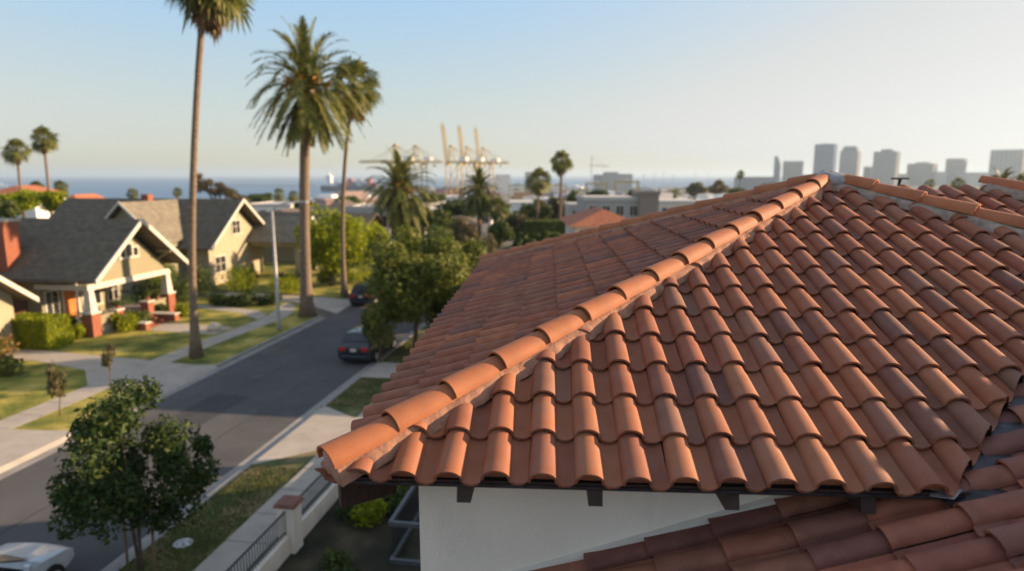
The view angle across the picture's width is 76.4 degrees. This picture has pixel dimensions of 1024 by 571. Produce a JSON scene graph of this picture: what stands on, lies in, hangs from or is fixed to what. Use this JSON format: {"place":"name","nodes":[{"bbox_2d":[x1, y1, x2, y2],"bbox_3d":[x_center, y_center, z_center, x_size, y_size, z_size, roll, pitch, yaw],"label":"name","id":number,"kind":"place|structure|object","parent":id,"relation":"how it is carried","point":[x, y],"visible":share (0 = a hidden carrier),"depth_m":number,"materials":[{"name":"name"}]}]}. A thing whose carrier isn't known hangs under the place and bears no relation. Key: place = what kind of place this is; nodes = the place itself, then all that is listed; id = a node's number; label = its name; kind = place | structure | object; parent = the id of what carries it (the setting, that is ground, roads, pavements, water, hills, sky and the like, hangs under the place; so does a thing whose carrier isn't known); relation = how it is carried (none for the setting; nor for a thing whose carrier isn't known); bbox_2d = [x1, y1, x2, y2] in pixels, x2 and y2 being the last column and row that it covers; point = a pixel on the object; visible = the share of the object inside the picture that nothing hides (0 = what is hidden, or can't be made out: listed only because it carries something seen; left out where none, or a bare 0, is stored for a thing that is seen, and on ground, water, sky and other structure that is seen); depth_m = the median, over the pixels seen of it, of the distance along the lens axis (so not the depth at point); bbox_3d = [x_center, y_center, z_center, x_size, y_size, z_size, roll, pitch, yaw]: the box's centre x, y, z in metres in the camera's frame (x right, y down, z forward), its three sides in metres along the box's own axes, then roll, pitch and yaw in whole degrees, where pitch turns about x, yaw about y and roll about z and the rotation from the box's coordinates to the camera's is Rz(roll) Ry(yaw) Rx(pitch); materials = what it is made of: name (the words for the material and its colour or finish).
{"place":"outdoors","nodes":[
{"label":"outdoors","id":0,"kind":"place"},
{"bbox_2d":[0,429,76,466],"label":"driveway","id":1,"kind":"structure","parent":0,"point":[15,444],"depth_m":24.47,"materials":[{"name":"concrete"}]},
{"bbox_2d":[0,432,74,473],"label":"driveway apron","id":2,"kind":"object","parent":1,"relation":"on","point":[12,464],"visible":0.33,"depth_m":23.45,"materials":[{"name":"concrete"}]},
{"bbox_2d":[5,349,213,395],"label":"driveway","id":3,"kind":"structure","parent":0,"point":[167,374],"depth_m":33.87,"materials":[{"name":"concrete"}]},
{"bbox_2d":[154,365,218,398],"bbox_3d":[-15.932,4.668,31.857,0.221,0.112,5.000,1,10,9],"label":"driveway apron","id":4,"kind":"object","parent":3,"relation":"on","point":[183,382],"visible":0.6,"depth_m":31.97,"materials":[{"name":"concrete"}]},
{"bbox_2d":[0,303,293,429],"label":"sidewalk","id":5,"kind":"structure","parent":0,"point":[43,409],"depth_m":30.56,"materials":[{"name":"concrete"}]},
{"bbox_2d":[0,294,314,429],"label":"lawn","id":6,"kind":"structure","parent":0,"point":[31,380],"depth_m":36.99,"materials":[{"name":"green plant"}]},
{"bbox_2d":[0,330,19,362],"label":"bush","id":7,"kind":"object","parent":6,"relation":"on","point":[5,347],"visible":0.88,"depth_m":34.31,"materials":[{"name":"red plant"}]},
{"bbox_2d":[0,354,27,376],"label":"bush","id":8,"kind":"object","parent":6,"relation":"on","point":[8,363],"visible":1,"depth_m":32.51,"materials":[{"name":"green plant"}]},
{"bbox_2d":[0,276,38,351],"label":"cottage","id":9,"kind":"structure","parent":6,"relation":"on","point":[10,291],"depth_m":36.92,"materials":[{"name":"beige"}]},
{"bbox_2d":[11,312,73,349],"bbox_3d":[-27.866,2.625,38.103,3.457,1.891,1.952,1,10,9],"label":"clipped hedge","id":10,"kind":"object","parent":6,"relation":"on","point":[41,331],"visible":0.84,"depth_m":37.38,"materials":[{"name":"green plant"}]},
{"bbox_2d":[45,360,68,415],"bbox_3d":[-18.927,4.284,27.014,0.707,2.513,0.874,2,10,12],"label":"sapling","id":11,"kind":"object","parent":6,"relation":"on","point":[54,386],"visible":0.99,"depth_m":26.89,"materials":[{"name":"green plant"}]},
{"bbox_2d":[0,218,187,337],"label":"bungalow","id":12,"kind":"object","parent":6,"relation":"on","point":[86,268],"visible":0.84,"depth_m":41.79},
{"bbox_2d":[43,290,62,313],"bbox_3d":[-29.375,1.150,41.633,0.120,1.720,1.220,1,10,9],"label":"window","id":13,"kind":"structure","parent":12,"relation":"in","point":[51,297],"depth_m":41.62,"materials":[{"name":"white paint"}]},
{"bbox_2d":[60,290,81,316],"bbox_3d":[-29.125,1.008,43.008,0.135,2.380,1.400,1,10,9],"label":"door","id":14,"kind":"structure","parent":12,"relation":"in","point":[68,297],"depth_m":42.95,"materials":[{"name":"orange paint"}]},
{"bbox_2d":[118,242,139,259],"bbox_3d":[-25.392,-2.326,43.138,0.080,1.050,1.900,1,10,9],"label":"attic window","id":15,"kind":"structure","parent":12,"relation":"in","point":[130,251],"depth_m":43.23,"materials":[{"name":"white paint"}]},
{"bbox_2d":[100,342,116,387],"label":"sapling","id":16,"kind":"object","parent":6,"relation":"on","point":[106,357],"visible":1,"depth_m":30.22,"materials":[{"name":"green plant"}]},
{"bbox_2d":[109,312,139,332],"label":"bush","id":17,"kind":"object","parent":6,"relation":"on","point":[125,323],"visible":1,"depth_m":41.59,"materials":[{"name":"green plant"}]},
{"bbox_2d":[131,276,160,303],"bbox_3d":[-27.133,0.509,48.627,2.638,2.881,1.945,5,11,26],"label":"bush","id":18,"kind":"object","parent":6,"relation":"on","point":[152,287],"visible":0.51,"depth_m":48.17,"materials":[{"name":"green plant"}]},
{"bbox_2d":[159,273,188,303],"bbox_3d":[-25.096,0.424,48.876,2.187,2.787,2.486,8,13,41],"label":"bush","id":19,"kind":"object","parent":6,"relation":"on","point":[181,299],"visible":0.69,"depth_m":48.80,"materials":[{"name":"green plant"}]},
{"bbox_2d":[183,260,218,297],"bbox_3d":[-25.295,-0.475,53.116,2.685,2.996,3.976,-3,10,-17],"label":"bush","id":20,"kind":"object","parent":6,"relation":"on","point":[202,276],"visible":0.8,"depth_m":52.50,"materials":[{"name":"green plant"}]},
{"bbox_2d":[157,0,256,358],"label":"fan palm","id":21,"kind":"object","parent":6,"relation":"on","point":[212,17],"visible":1,"depth_m":33.47,"materials":[{"name":"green plant"}]},
{"bbox_2d":[1,309,420,570],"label":"grass","id":22,"kind":"structure","parent":6,"relation":"on","point":[241,497],"depth_m":19.99,"materials":[{"name":"plant"}]},
{"bbox_2d":[224,291,259,306],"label":"bush","id":23,"kind":"object","parent":6,"relation":"on","point":[244,299],"visible":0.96,"depth_m":49.62,"materials":[{"name":"green plant"}]},
{"bbox_2d":[271,201,307,331],"bbox_3d":[-13.872,-1.147,41.096,2.392,8.310,0.319,0,10,-3],"label":"street lamp","id":24,"kind":"object","parent":6,"relation":"on","point":[279,328],"visible":1,"depth_m":41.00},
{"bbox_2d":[245,15,373,317],"bbox_3d":[-13.662,-7.818,44.743,8.361,20.447,9.173,0,10,0],"label":"date palm","id":25,"kind":"object","parent":6,"relation":"on","point":[307,116],"visible":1,"depth_m":43.16,"materials":[{"name":"green plant"}]},
{"bbox_2d":[150,323,232,333],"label":"garden path","id":26,"kind":"structure","parent":0,"point":[174,327],"depth_m":42.51,"materials":[{"name":"concrete"}]},
{"bbox_2d":[137,303,265,318],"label":"garden path","id":27,"kind":"structure","parent":0,"point":[257,314],"depth_m":48.16,"materials":[{"name":"concrete"}]},
{"bbox_2d":[0,304,427,570],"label":"street","id":28,"kind":"structure","parent":0,"point":[23,494],"depth_m":27.58,"materials":[{"name":"asphalt"}]},
{"bbox_2d":[0,542,73,570],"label":"parked car","id":29,"kind":"object","parent":28,"relation":"on","point":[27,556],"visible":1,"depth_m":15.83,"materials":[{"name":"white metal"}]},
{"bbox_2d":[0,317,326,478],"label":"gutter","id":30,"kind":"object","parent":28,"relation":"on","point":[39,457],"visible":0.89,"depth_m":31.50,"materials":[{"name":"concrete"}]},
{"bbox_2d":[112,463,252,570],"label":"kerb","id":31,"kind":"structure","parent":28,"relation":"on","point":[157,536],"depth_m":19.61,"materials":[{"name":"concrete"}]},
{"bbox_2d":[162,393,247,429],"bbox_3d":[-13.230,5.376,28.063,1.804,0.001,4.156,2,10,10],"label":"asphalt patch","id":32,"kind":"object","parent":28,"relation":"on","point":[202,407],"visible":0.8,"depth_m":28.15,"materials":[{"name":"asphalt"}]},
{"bbox_2d":[101,322,424,570],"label":"gutter","id":33,"kind":"object","parent":28,"relation":"on","point":[251,458],"visible":0.33,"depth_m":24.22,"materials":[{"name":"concrete"}]},
{"bbox_2d":[215,315,321,366],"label":"kerb","id":34,"kind":"structure","parent":28,"relation":"on","point":[262,343],"depth_m":38.97,"materials":[{"name":"concrete"}]},
{"bbox_2d":[349,281,379,304],"bbox_3d":[-11.439,0.458,51.898,2.020,1.730,4.740,0,10,3],"label":"parked car","id":35,"kind":"object","parent":28,"relation":"on","point":[357,295],"visible":0.41,"depth_m":49.71,"materials":[{"name":"paint"}]},
{"bbox_2d":[338,324,395,361],"bbox_3d":[-8.054,3.034,36.716,2.020,1.730,4.740,1,10,9],"label":"parked car","id":36,"kind":"object","parent":28,"relation":"on","point":[354,344],"visible":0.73,"depth_m":34.61,"materials":[{"name":"blue paint"}]},
{"bbox_2d":[121,324,429,570],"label":"parkway grass","id":37,"kind":"structure","parent":0,"point":[301,461],"depth_m":20.24,"materials":[{"name":"plant"}]},
{"bbox_2d":[45,374,220,569],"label":"street tree","id":38,"kind":"object","parent":37,"relation":"on","point":[114,482],"visible":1,"depth_m":15.88,"materials":[{"name":"green plant"}]},
{"bbox_2d":[360,300,396,362],"bbox_3d":[-7.018,2.512,34.467,1.922,3.513,1.945,-3,10,-17],"label":"tree","id":39,"kind":"object","parent":37,"relation":"on","point":[374,316],"visible":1,"depth_m":34.38,"materials":[{"name":"green plant"}]},
{"bbox_2d":[359,222,476,347],"bbox_3d":[-5.176,0.168,36.584,6.292,7.425,6.139,-3,10,-18],"label":"street tree","id":40,"kind":"object","parent":37,"relation":"on","point":[410,286],"visible":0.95,"depth_m":34.76,"materials":[{"name":"green plant"}]},
{"bbox_2d":[418,223,488,274],"bbox_3d":[-3.718,-0.699,43.078,5.919,6.963,5.146,0,10,0],"label":"street tree","id":41,"kind":"object","parent":37,"relation":"on","point":[435,231],"visible":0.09,"depth_m":41.82,"materials":[{"name":"green plant"}]},
{"bbox_2d":[449,238,486,284],"bbox_3d":[-2.540,0.085,41.157,4.708,6.060,3.867,-2,10,-10],"label":"street tree","id":42,"kind":"object","parent":37,"relation":"on","point":[470,249],"visible":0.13,"depth_m":40.63,"materials":[{"name":"green plant"}]},
{"bbox_2d":[182,262,377,298],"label":"lawn","id":43,"kind":"structure","parent":0,"point":[318,288],"depth_m":60.26,"materials":[{"name":"green plant"}]},
{"bbox_2d":[0,199,22,217],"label":"garden tree","id":44,"kind":"object","parent":43,"relation":"on","point":[9,208],"visible":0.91,"depth_m":65.26,"materials":[{"name":"green plant"}]},
{"bbox_2d":[0,188,39,217],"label":"garden tree","id":45,"kind":"object","parent":43,"relation":"on","point":[25,200],"visible":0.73,"depth_m":73.44,"materials":[{"name":"green plant"}]},
{"bbox_2d":[29,124,59,215],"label":"fan palm","id":46,"kind":"object","parent":43,"relation":"on","point":[44,146],"visible":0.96,"depth_m":83.72,"materials":[{"name":"green plant"}]},
{"bbox_2d":[32,190,68,212],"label":"garden tree","id":47,"kind":"object","parent":43,"relation":"on","point":[51,201],"visible":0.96,"depth_m":68.55,"materials":[{"name":"green plant"}]},
{"bbox_2d":[49,194,317,290],"bbox_3d":[-32.499,-4.740,63.191,23.700,8.200,15.100,1,10,9],"label":"bungalow","id":48,"kind":"object","parent":43,"relation":"on","point":[230,233],"visible":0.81,"depth_m":61.23,"materials":[{"name":"beige"}]},
{"bbox_2d":[217,263,259,295],"bbox_3d":[-22.500,-0.525,54.049,3.158,2.700,3.121,7,12,36],"label":"bush","id":49,"kind":"object","parent":43,"relation":"on","point":[229,273],"visible":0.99,"depth_m":53.69,"materials":[{"name":"green plant"}]},
{"bbox_2d":[267,273,299,294],"bbox_3d":[-18.989,-0.054,54.365,2.405,2.001,2.544,0,10,0],"label":"bush","id":50,"kind":"object","parent":43,"relation":"on","point":[286,282],"visible":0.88,"depth_m":54.14,"materials":[{"name":"green plant"}]},
{"bbox_2d":[292,203,373,286],"bbox_3d":[-16.078,-3.546,58.367,7.183,7.660,6.584,0,10,0],"label":"round tree","id":51,"kind":"object","parent":43,"relation":"on","point":[325,244],"visible":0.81,"depth_m":56.75,"materials":[{"name":"green plant"}]},
{"bbox_2d":[351,217,388,272],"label":"round tree","id":52,"kind":"object","parent":43,"relation":"on","point":[376,230],"visible":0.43,"depth_m":65.10,"materials":[{"name":"green plant"}]},
{"bbox_2d":[194,403,371,570],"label":"sidewalk","id":53,"kind":"structure","parent":0,"point":[225,555],"depth_m":18.41,"materials":[{"name":"concrete"}]},
{"bbox_2d":[222,292,350,312],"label":"side street","id":54,"kind":"structure","parent":0,"point":[335,305],"depth_m":52.19,"materials":[{"name":"asphalt"}]},
{"bbox_2d":[251,406,359,464],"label":"driveway","id":55,"kind":"structure","parent":0,"point":[324,424],"depth_m":25.13,"materials":[{"name":"concrete"}]},
{"bbox_2d":[276,488,420,570],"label":"garden soil","id":56,"kind":"structure","parent":0,"point":[371,549],"depth_m":17.70,"materials":[{"name":"soil"}]},
{"bbox_2d":[226,474,338,570],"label":"garden fence","id":57,"kind":"object","parent":56,"relation":"on","point":[295,524],"visible":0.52,"depth_m":17.16,"materials":[{"name":"paint"}]},
{"bbox_2d":[318,547,353,570],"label":"garden plant","id":58,"kind":"object","parent":56,"relation":"on","point":[339,558],"visible":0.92,"depth_m":16.52,"materials":[{"name":"green plant"}]},
{"bbox_2d":[348,497,387,528],"bbox_3d":[-4.067,6.465,18.724,1.168,0.976,1.186,0,10,0],"label":"garden plant","id":59,"kind":"object","parent":56,"relation":"on","point":[369,509],"visible":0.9,"depth_m":18.49,"materials":[{"name":"green plant"}]},
{"bbox_2d":[378,485,407,513],"bbox_3d":[-3.584,6.386,19.723,1.048,0.846,1.584,0,10,0],"label":"garden plant","id":60,"kind":"object","parent":56,"relation":"on","point":[394,500],"visible":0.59,"depth_m":19.33,"materials":[{"name":"green plant"}]},
{"bbox_2d":[362,362,400,377],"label":"driveway","id":61,"kind":"structure","parent":0,"point":[383,369],"depth_m":33.35,"materials":[{"name":"concrete"}]},
{"bbox_2d":[0,176,862,198],"bbox_3d":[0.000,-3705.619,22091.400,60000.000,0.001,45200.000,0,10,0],"label":"sea","id":62,"kind":"structure","parent":0,"point":[159,187],"depth_m":3781.11,"materials":[{"name":"liquid"}]},
{"bbox_2d":[320,172,376,190],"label":"container ship","id":63,"kind":"object","parent":62,"relation":"on","point":[351,185],"visible":0.82,"depth_m":1719.89},
{"bbox_2d":[0,0,1023,175],"label":"sky","id":64,"kind":"structure","parent":0,"point":[635,87],"materials":[{"name":"blue"}]},
{"bbox_2d":[122,186,981,315],"bbox_3d":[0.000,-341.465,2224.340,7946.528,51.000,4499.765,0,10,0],"label":"ground","id":65,"kind":"structure","parent":0,"point":[505,245],"depth_m":1105.59,"materials":[{"name":"plant"}]},
{"bbox_2d":[0,138,33,216],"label":"fan palm","id":66,"kind":"object","parent":65,"relation":"on","point":[14,157],"visible":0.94,"depth_m":87.85,"materials":[{"name":"green plant"}]},
{"bbox_2d":[0,185,64,217],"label":"villa","id":67,"kind":"object","parent":65,"relation":"on","point":[12,189],"visible":0.05,"depth_m":117.65,"materials":[{"name":"tile"}]},
{"bbox_2d":[196,173,249,200],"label":"wind swept tree","id":68,"kind":"object","parent":65,"relation":"on","point":[231,193],"visible":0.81,"depth_m":147.97,"materials":[{"name":"brown plant"}]},
{"bbox_2d":[250,201,295,211],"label":"building","id":69,"kind":"structure","parent":65,"relation":"on","point":[268,206],"depth_m":119.32,"materials":[{"name":"white paint"}]},
{"bbox_2d":[256,212,384,263],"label":"bungalow","id":70,"kind":"object","parent":65,"relation":"on","point":[285,254],"visible":0.01,"depth_m":75.32,"materials":[{"name":"grey"}]},
{"bbox_2d":[313,191,376,206],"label":"town building","id":71,"kind":"structure","parent":65,"relation":"on","point":[323,202],"depth_m":209.62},
{"bbox_2d":[327,55,384,297],"bbox_3d":[-12.567,-8.553,52.809,4.802,19.293,4.964,0,10,0],"label":"fan palm","id":72,"kind":"object","parent":65,"relation":"on","point":[370,83],"visible":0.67,"depth_m":51.54,"materials":[{"name":"green plant"}]},
{"bbox_2d":[345,203,394,244],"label":"building","id":73,"kind":"structure","parent":65,"relation":"on","point":[361,208],"depth_m":79.65,"materials":[{"name":"white paint"}]},
{"bbox_2d":[358,145,441,248],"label":"date palm","id":74,"kind":"object","parent":65,"relation":"on","point":[399,202],"visible":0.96,"depth_m":79.56,"materials":[{"name":"green plant"}]},
{"bbox_2d":[392,145,442,193],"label":"container crane","id":75,"kind":"object","parent":65,"relation":"on","point":[428,159],"visible":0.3,"depth_m":1175.38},
{"bbox_2d":[421,209,460,233],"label":"garden tree","id":76,"kind":"object","parent":65,"relation":"on","point":[442,219],"visible":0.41,"depth_m":82.40,"materials":[{"name":"green plant"}]},
{"bbox_2d":[434,199,469,217],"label":"garden tree","id":77,"kind":"object","parent":65,"relation":"on","point":[453,207],"visible":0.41,"depth_m":103.13,"materials":[{"name":"green plant"}]},
{"bbox_2d":[441,122,478,194],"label":"container crane","id":78,"kind":"object","parent":65,"relation":"on","point":[462,160],"visible":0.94,"depth_m":1180.53,"materials":[{"name":"metal"}]},
{"bbox_2d":[448,216,481,246],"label":"garden tree","id":79,"kind":"object","parent":65,"relation":"on","point":[460,231],"visible":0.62,"depth_m":72.82,"materials":[{"name":"green plant"}]},
{"bbox_2d":[457,124,494,188],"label":"container crane","id":80,"kind":"object","parent":65,"relation":"on","point":[481,160],"visible":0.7,"depth_m":1227.03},
{"bbox_2d":[455,164,504,236],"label":"date palm","id":81,"kind":"object","parent":65,"relation":"on","point":[477,199],"visible":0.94,"depth_m":90.27,"materials":[{"name":"green plant"}]},
{"bbox_2d":[474,128,509,191],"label":"container crane","id":82,"kind":"object","parent":65,"relation":"on","point":[496,160],"visible":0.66,"depth_m":1275.98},
{"bbox_2d":[484,197,512,247],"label":"fan palm","id":83,"kind":"object","parent":65,"relation":"on","point":[498,213],"visible":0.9,"depth_m":88.90,"materials":[{"name":"green plant"}]},
{"bbox_2d":[486,220,515,249],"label":"garden tree","id":84,"kind":"object","parent":65,"relation":"on","point":[501,231],"visible":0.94,"depth_m":77.47,"materials":[{"name":"green plant"}]},
{"bbox_2d":[495,175,510,194],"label":"port shed","id":85,"kind":"structure","parent":65,"relation":"on","point":[503,182],"depth_m":1383.25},
{"bbox_2d":[503,212,529,240],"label":"garden tree","id":86,"kind":"object","parent":65,"relation":"on","point":[516,222],"visible":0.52,"depth_m":94.80,"materials":[{"name":"green plant"}]},
{"bbox_2d":[518,198,552,219],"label":"garden tree","id":87,"kind":"object","parent":65,"relation":"on","point":[528,210],"visible":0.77,"depth_m":118.53,"materials":[{"name":"green plant"}]},
{"bbox_2d":[524,167,552,218],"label":"fan palm","id":88,"kind":"object","parent":65,"relation":"on","point":[537,187],"visible":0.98,"depth_m":110.00,"materials":[{"name":"green plant"}]},
{"bbox_2d":[525,219,564,240],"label":"tall hedge","id":89,"kind":"object","parent":65,"relation":"on","point":[534,226],"visible":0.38,"depth_m":70.50,"materials":[{"name":"green plant"}]},
{"bbox_2d":[546,196,567,218],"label":"garden tree","id":90,"kind":"object","parent":65,"relation":"on","point":[552,201],"visible":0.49,"depth_m":123.25,"materials":[{"name":"green plant"}]},
{"bbox_2d":[549,149,573,217],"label":"fan palm","id":91,"kind":"object","parent":65,"relation":"on","point":[561,166],"visible":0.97,"depth_m":97.95,"materials":[{"name":"green plant"}]},
{"bbox_2d":[559,207,626,233],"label":"tiled cottage","id":92,"kind":"structure","parent":65,"relation":"on","point":[594,217],"depth_m":45.34,"materials":[{"name":"tile"}]},
{"bbox_2d":[576,194,638,217],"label":"building","id":93,"kind":"structure","parent":65,"relation":"on","point":[625,206],"depth_m":84.46,"materials":[{"name":"white paint"}]},
{"bbox_2d":[603,172,617,191],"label":"building","id":94,"kind":"structure","parent":65,"relation":"on","point":[609,178],"depth_m":1481.67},
{"bbox_2d":[248,187,975,219],"bbox_3d":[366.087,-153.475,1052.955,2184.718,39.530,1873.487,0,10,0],"label":"distant trees","id":95,"kind":"object","parent":65,"relation":"on","point":[579,189],"visible":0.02,"depth_m":1461.39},
{"bbox_2d":[631,190,660,216],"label":"building","id":96,"kind":"structure","parent":65,"relation":"on","point":[648,201],"depth_m":83.44,"materials":[{"name":"concrete"}]},
{"bbox_2d":[314,170,1023,570],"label":"tiled house","id":97,"kind":"structure","parent":65,"relation":"on","point":[822,370],"depth_m":4.45,"materials":[{"name":"tile"}]},
{"bbox_2d":[388,486,420,566],"bbox_3d":[-1.491,6.223,19.006,2.600,1.170,5.100,1,10,9],"label":"balcony railing","id":98,"kind":"object","parent":97,"relation":"attached to","point":[409,526],"visible":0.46,"depth_m":17.29,"materials":[{"name":"metal"}]},
{"bbox_2d":[659,198,699,211],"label":"building","id":99,"kind":"structure","parent":65,"relation":"on","point":[665,204],"depth_m":104.33,"materials":[{"name":"white paint"}]},
{"bbox_2d":[734,177,775,189],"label":"building","id":100,"kind":"structure","parent":65,"relation":"on","point":[748,183],"depth_m":889.00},
{"bbox_2d":[782,161,803,181],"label":"tower","id":101,"kind":"structure","parent":65,"relation":"on","point":[792,169],"depth_m":2430.85,"materials":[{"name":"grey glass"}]},
{"bbox_2d":[813,144,837,173],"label":"tower","id":102,"kind":"structure","parent":65,"relation":"on","point":[825,157],"depth_m":2403.60,"materials":[{"name":"grey glass"}]},
{"bbox_2d":[839,146,860,175],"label":"tower","id":103,"kind":"structure","parent":65,"relation":"on","point":[850,159],"depth_m":2508.07,"materials":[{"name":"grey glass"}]},
{"bbox_2d":[872,149,900,185],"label":"tower","id":104,"kind":"structure","parent":65,"relation":"on","point":[885,167],"depth_m":2368.10,"materials":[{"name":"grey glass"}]},
{"bbox_2d":[906,162,937,185],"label":"tower","id":105,"kind":"structure","parent":65,"relation":"on","point":[920,173],"depth_m":2454.30,"materials":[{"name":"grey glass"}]},
{"bbox_2d":[945,158,966,185],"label":"tower","id":106,"kind":"structure","parent":65,"relation":"on","point":[953,167],"depth_m":2495.11,"materials":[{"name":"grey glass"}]},
{"bbox_2d":[955,172,990,185],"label":"block","id":107,"kind":"structure","parent":65,"relation":"on","point":[971,178],"depth_m":2418.84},
{"bbox_2d":[988,149,1023,180],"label":"tower","id":108,"kind":"structure","parent":65,"relation":"on","point":[1001,161],"depth_m":2492.14,"materials":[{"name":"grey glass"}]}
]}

